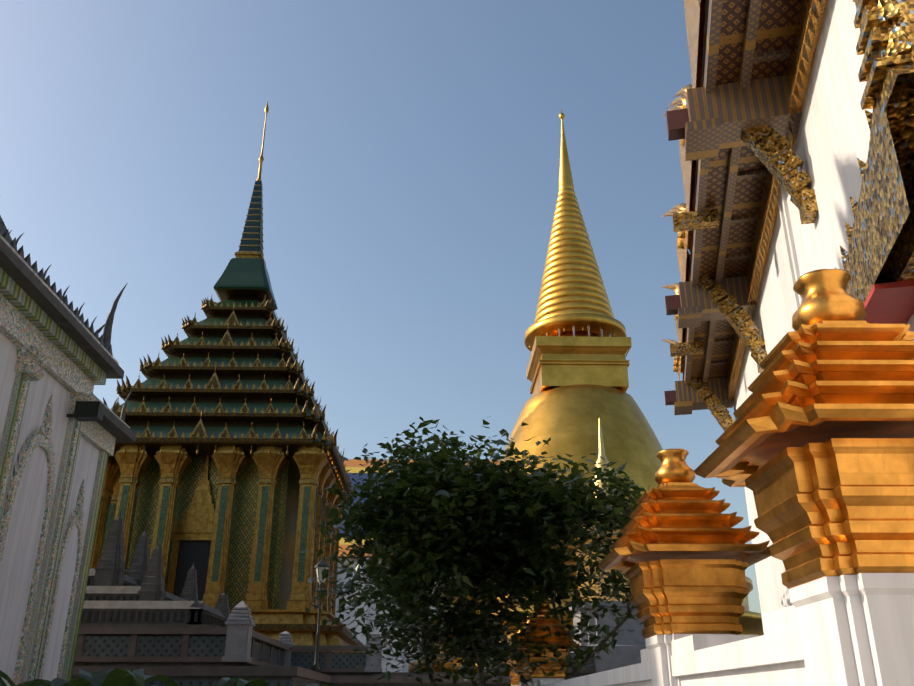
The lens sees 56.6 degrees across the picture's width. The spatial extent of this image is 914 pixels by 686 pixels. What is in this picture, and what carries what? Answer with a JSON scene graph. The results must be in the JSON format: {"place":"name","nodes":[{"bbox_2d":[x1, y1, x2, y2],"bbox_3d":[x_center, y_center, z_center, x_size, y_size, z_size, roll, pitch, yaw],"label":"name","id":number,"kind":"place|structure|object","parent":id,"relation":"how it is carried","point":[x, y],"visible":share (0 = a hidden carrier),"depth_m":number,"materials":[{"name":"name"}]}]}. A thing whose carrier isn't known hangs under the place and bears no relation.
{"place":"outdoors","nodes":[
{"label":"outdoors","id":0,"kind":"place"},
{"bbox_2d":[0,215,135,685],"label":"hall","id":1,"kind":"structure","parent":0,"point":[63,428],"depth_m":16.75,"materials":[{"name":"paint"}]},
{"bbox_2d":[0,0,760,612],"label":"sky","id":2,"kind":"structure","parent":0,"point":[411,163],"materials":[{"name":"blue"}]},
{"label":"ground","id":3,"kind":"structure","parent":0,"visible":0},
{"bbox_2d":[0,668,329,685],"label":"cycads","id":4,"kind":"object","parent":3,"relation":"on","point":[118,677],"visible":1,"depth_m":10.67,"materials":[{"name":"green plant"}]},
{"bbox_2d":[71,601,596,685],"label":"balustrade wall","id":5,"kind":"structure","parent":3,"relation":"on","point":[242,648],"depth_m":20.90,"materials":[{"name":"grey stone"}]},
{"bbox_2d":[80,511,229,635],"bbox_3d":[-11.897,6.816,25.007,11.500,5.155,6.700,1,-23,-1],"label":"miniature temple model","id":6,"kind":"object","parent":5,"relation":"on","point":[137,595],"visible":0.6,"depth_m":22.96},
{"bbox_2d":[90,100,363,651],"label":"mondop","id":7,"kind":"structure","parent":5,"relation":"on","point":[221,473],"depth_m":41.18,"materials":[{"name":"green tile"}]},
{"bbox_2d":[312,556,329,672],"bbox_3d":[-4.416,8.718,27.230,0.540,3.700,0.468,1,-23,-1],"label":"lamp","id":8,"kind":"object","parent":5,"relation":"on","point":[321,565],"visible":0.85,"depth_m":27.25,"materials":[{"name":"metal"}]},
{"bbox_2d":[335,459,500,671],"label":"hall","id":9,"kind":"structure","parent":5,"relation":"on","point":[353,465],"depth_m":85.34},
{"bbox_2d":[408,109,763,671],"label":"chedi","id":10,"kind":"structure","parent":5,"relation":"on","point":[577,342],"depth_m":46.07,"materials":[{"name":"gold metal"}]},
{"bbox_2d":[567,417,646,672],"bbox_3d":[5.383,6.963,30.316,3.000,9.050,3.000,1,-23,-1],"label":"stupa","id":11,"kind":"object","parent":5,"relation":"on","point":[627,649],"depth_m":27.98,"materials":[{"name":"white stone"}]},
{"bbox_2d":[300,416,649,685],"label":"tree","id":12,"kind":"object","parent":3,"relation":"on","point":[458,485],"depth_m":14.62,"materials":[{"name":"green plant"}]},
{"bbox_2d":[503,269,913,685],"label":"boundary wall","id":13,"kind":"structure","parent":3,"relation":"on","point":[814,451],"depth_m":3.24,"materials":[{"name":"gold metal"}]},
{"bbox_2d":[660,0,913,613],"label":"hall","id":14,"kind":"structure","parent":3,"relation":"on","point":[790,125],"depth_m":10.58,"materials":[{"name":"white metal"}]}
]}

